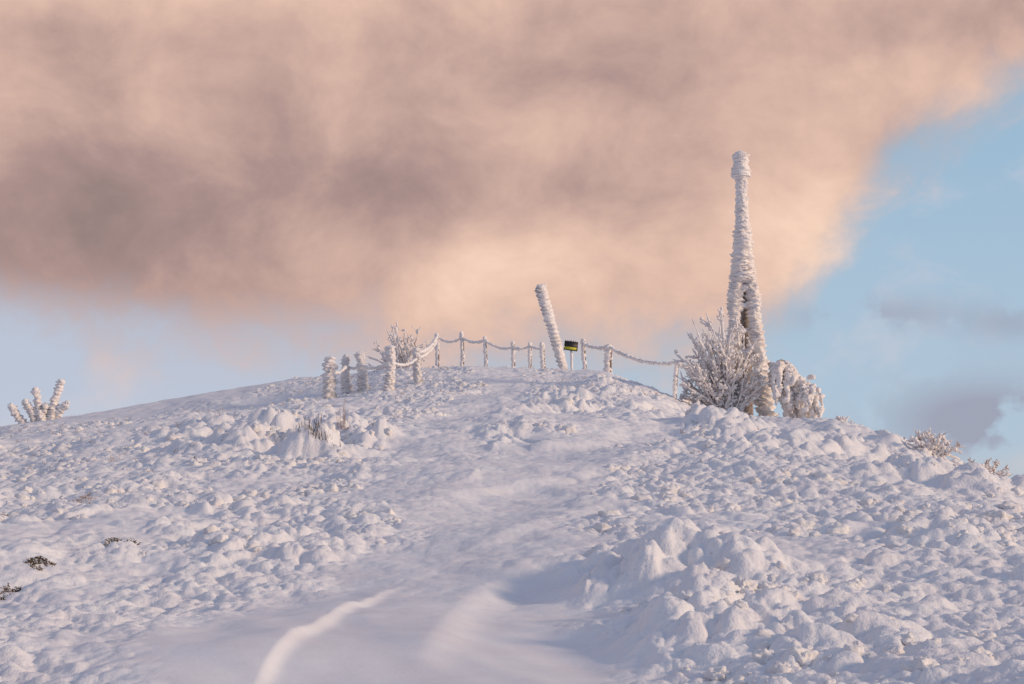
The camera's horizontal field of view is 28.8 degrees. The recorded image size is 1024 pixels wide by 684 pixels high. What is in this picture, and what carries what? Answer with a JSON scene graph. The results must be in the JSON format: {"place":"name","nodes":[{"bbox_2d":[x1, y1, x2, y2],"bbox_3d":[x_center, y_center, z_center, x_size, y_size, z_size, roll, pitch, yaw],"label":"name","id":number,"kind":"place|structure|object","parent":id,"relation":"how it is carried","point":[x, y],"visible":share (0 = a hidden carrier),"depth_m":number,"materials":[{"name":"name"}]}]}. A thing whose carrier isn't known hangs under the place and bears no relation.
{"place":"outdoors","nodes":[
{"label":"outdoors","id":0,"kind":"place"},
{"bbox_2d":[0,365,1023,683],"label":"snowy hill","id":1,"kind":"structure","parent":0,"point":[476,568],"depth_m":13.32,"materials":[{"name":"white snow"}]},
{"bbox_2d":[0,583,21,601],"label":"heather tuft","id":2,"kind":"object","parent":1,"relation":"on","point":[6,589],"visible":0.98,"depth_m":12.26,"materials":[{"name":"plant"}]},
{"bbox_2d":[7,379,69,423],"bbox_3d":[-11.889,1.557,50.081,1.554,1.272,0.420,0,-6,0],"label":"rimed shrub","id":3,"kind":"object","parent":1,"relation":"on","point":[43,412],"visible":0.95,"depth_m":49.98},
{"bbox_2d":[23,555,56,571],"bbox_3d":[-3.057,1.432,12.840,0.199,0.109,0.366,0,-6,0],"label":"heather tuft","id":4,"kind":"object","parent":1,"relation":"on","point":[36,560],"visible":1,"depth_m":12.87,"materials":[{"name":"plant"}]},
{"bbox_2d":[70,492,98,503],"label":"heather tuft","id":5,"kind":"object","parent":1,"relation":"on","point":[87,497],"visible":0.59,"depth_m":17.54,"materials":[{"name":"brown plant"}]},
{"bbox_2d":[103,537,140,545],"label":"heather tuft","id":6,"kind":"object","parent":1,"relation":"on","point":[109,540],"visible":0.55,"depth_m":13.97,"materials":[{"name":"grey plant"}]},
{"bbox_2d":[294,413,340,446],"bbox_3d":[-2.315,1.077,23.690,0.585,0.466,0.351,-3,-6,28],"label":"heather tuft","id":7,"kind":"object","parent":1,"relation":"on","point":[311,429],"visible":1,"depth_m":23.67,"materials":[{"name":"grey plant"}]},
{"bbox_2d":[320,356,338,398],"bbox_3d":[-3.949,0.873,43.122,0.423,1.144,0.350,0,-6,0],"label":"fence post","id":8,"kind":"object","parent":1,"relation":"on","point":[329,379],"visible":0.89,"depth_m":43.04,"materials":[{"name":"white wood"}]},
{"bbox_2d":[333,340,437,374],"bbox_3d":[-3.044,0.284,50.737,1.872,2.256,15.850,0,-6,0],"label":"rope","id":9,"kind":"object","parent":8,"relation":"attached to","point":[367,367],"visible":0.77,"depth_m":44.72,"materials":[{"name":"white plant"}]},
{"bbox_2d":[336,406,349,428],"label":"heather tuft","id":10,"kind":"object","parent":1,"relation":"on","point":[343,420],"visible":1,"depth_m":25.88,"materials":[{"name":"brown plant"}]},
{"bbox_2d":[340,354,353,393],"bbox_3d":[-3.798,0.838,45.792,0.305,1.130,0.336,-5,-8,43],"label":"fence post","id":11,"kind":"object","parent":1,"relation":"on","point":[347,387],"visible":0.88,"depth_m":45.72,"materials":[{"name":"white wood"}]},
{"bbox_2d":[354,351,368,391],"bbox_3d":[-3.403,0.786,45.530,0.370,1.170,0.369,6,-8,-44],"label":"fence post","id":12,"kind":"object","parent":1,"relation":"on","point":[362,380],"visible":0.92,"depth_m":45.48,"materials":[{"name":"white wood"}]},
{"bbox_2d":[382,345,396,390],"bbox_3d":[-2.658,0.661,42.734,0.360,1.201,0.319,5,-7,-40],"label":"fence post","id":13,"kind":"object","parent":1,"relation":"on","point":[390,366],"visible":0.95,"depth_m":42.68,"materials":[{"name":"white wood"}]},
{"bbox_2d":[367,321,429,369],"bbox_3d":[-3.132,0.160,54.301,1.813,1.498,1.207,0,-6,0],"label":"bare shrub","id":14,"kind":"object","parent":1,"relation":"on","point":[403,357],"visible":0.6,"depth_m":54.20,"materials":[{"name":"white plant"}]},
{"bbox_2d":[412,347,424,383],"bbox_3d":[-2.111,0.634,45.004,0.317,1.047,0.262,0,-6,0],"label":"fence post","id":15,"kind":"object","parent":1,"relation":"on","point":[418,377],"visible":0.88,"depth_m":44.95,"materials":[{"name":"white wood"}]},
{"bbox_2d":[434,333,439,366],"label":"fence post","id":16,"kind":"object","parent":1,"relation":"on","point":[437,349],"visible":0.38,"depth_m":58.71,"materials":[{"name":"white wood"}]},
{"bbox_2d":[420,336,540,353],"bbox_3d":[-0.699,0.045,51.907,3.142,1.817,13.675,0,-6,0],"label":"rope","id":17,"kind":"object","parent":16,"relation":"attached to","point":[427,348],"visible":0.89,"depth_m":57.66,"materials":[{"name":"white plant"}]},
{"bbox_2d":[459,331,464,366],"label":"fence post","id":18,"kind":"object","parent":1,"relation":"on","point":[462,353],"visible":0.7,"depth_m":58.32,"materials":[{"name":"white wood"}]},
{"bbox_2d":[483,336,487,366],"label":"fence post","id":19,"kind":"object","parent":1,"relation":"on","point":[485,353],"visible":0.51,"depth_m":57.91,"materials":[{"name":"white wood"}]},
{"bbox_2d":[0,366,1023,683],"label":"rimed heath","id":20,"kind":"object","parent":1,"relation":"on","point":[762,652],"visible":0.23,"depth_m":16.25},
{"bbox_2d":[510,341,514,367],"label":"fence post","id":21,"kind":"object","parent":1,"relation":"on","point":[512,355],"visible":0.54,"depth_m":57.49,"materials":[{"name":"white wood"}]},
{"bbox_2d":[528,342,531,367],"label":"fence post","id":22,"kind":"object","parent":1,"relation":"on","point":[529,356],"visible":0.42,"depth_m":57.10,"materials":[{"name":"white wood"}]},
{"bbox_2d":[539,342,545,368],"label":"fence post","id":23,"kind":"object","parent":1,"relation":"on","point":[542,356],"visible":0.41,"depth_m":56.69,"materials":[{"name":"white wood"}]},
{"bbox_2d":[534,284,568,369],"bbox_3d":[1.135,-0.150,54.267,1.065,2.916,0.352,0,-6,0],"label":"leaning pole","id":24,"kind":"object","parent":1,"relation":"on","point":[544,302],"visible":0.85,"depth_m":54.21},
{"bbox_2d":[564,339,577,369],"bbox_3d":[1.590,0.629,53.638,0.398,1.424,0.145,0,-6,0],"label":"trail sign","id":25,"kind":"object","parent":1,"relation":"on","point":[571,346],"visible":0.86,"depth_m":53.64,"materials":[{"name":"black paint"}]},
{"bbox_2d":[580,338,586,369],"bbox_3d":[1.987,0.793,55.184,0.193,1.819,0.165,0,-6,0],"label":"fence post","id":26,"kind":"object","parent":1,"relation":"on","point":[583,354],"visible":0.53,"depth_m":55.19,"materials":[{"name":"white wood"}]},
{"bbox_2d":[582,342,688,369],"bbox_3d":[3.627,0.373,52.039,0.543,1.369,7.095,3,-6,-24],"label":"rope","id":27,"kind":"object","parent":26,"relation":"attached to","point":[628,356],"visible":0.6,"depth_m":53.02,"materials":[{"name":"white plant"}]},
{"bbox_2d":[603,344,612,373],"bbox_3d":[2.624,0.862,54.178,0.317,1.625,0.278,0,-6,0],"label":"fence post","id":28,"kind":"object","parent":1,"relation":"on","point":[608,358],"visible":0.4,"depth_m":54.14,"materials":[{"name":"white wood"}]},
{"bbox_2d":[672,360,678,397],"bbox_3d":[4.201,1.453,51.102,0.203,1.992,0.151,0,-6,0],"label":"fence post","id":29,"kind":"object","parent":1,"relation":"on","point":[675,381],"visible":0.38,"depth_m":51.11,"materials":[{"name":"white wood"}]},
{"bbox_2d":[672,306,769,413],"bbox_3d":[4.423,0.498,42.097,1.976,2.420,1.884,0,-6,0],"label":"frosted bush","id":30,"kind":"object","parent":1,"relation":"on","point":[726,386],"visible":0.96,"depth_m":41.82,"materials":[{"name":"white plant"}]},
{"bbox_2d":[725,151,778,415],"bbox_3d":[5.052,-1.147,43.326,1.298,6.106,1.497,0,-6,0],"label":"mast","id":31,"kind":"object","parent":1,"relation":"on","point":[744,306],"visible":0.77,"depth_m":43.18,"materials":[{"name":"white wood"}]},
{"bbox_2d":[767,359,824,417],"bbox_3d":[5.939,1.135,41.630,1.216,1.592,1.340,-1,-6,9],"label":"drooping bush","id":32,"kind":"object","parent":1,"relation":"on","point":[793,393],"visible":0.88,"depth_m":41.22,"materials":[{"name":"white plant"}]},
{"bbox_2d":[831,415,852,422],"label":"ridge shrub","id":33,"kind":"object","parent":1,"relation":"on","point":[841,418],"visible":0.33,"depth_m":39.30,"materials":[{"name":"white plant"}]},
{"bbox_2d":[903,427,963,459],"bbox_3d":[7.315,1.760,34.503,1.001,0.555,0.921,0,-6,0],"label":"ridge shrub","id":34,"kind":"object","parent":1,"relation":"on","point":[935,446],"visible":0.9,"depth_m":34.39,"materials":[{"name":"white plant"}]},
{"bbox_2d":[967,457,1012,475],"bbox_3d":[8.623,2.384,36.102,0.991,0.597,0.789,3,-6,-29],"label":"ridge shrub","id":35,"kind":"object","parent":1,"relation":"on","point":[1002,472],"visible":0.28,"depth_m":36.01,"materials":[{"name":"white plant"}]},
{"bbox_2d":[0,0,1023,478],"label":"sky","id":36,"kind":"structure","parent":0,"point":[197,196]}
]}

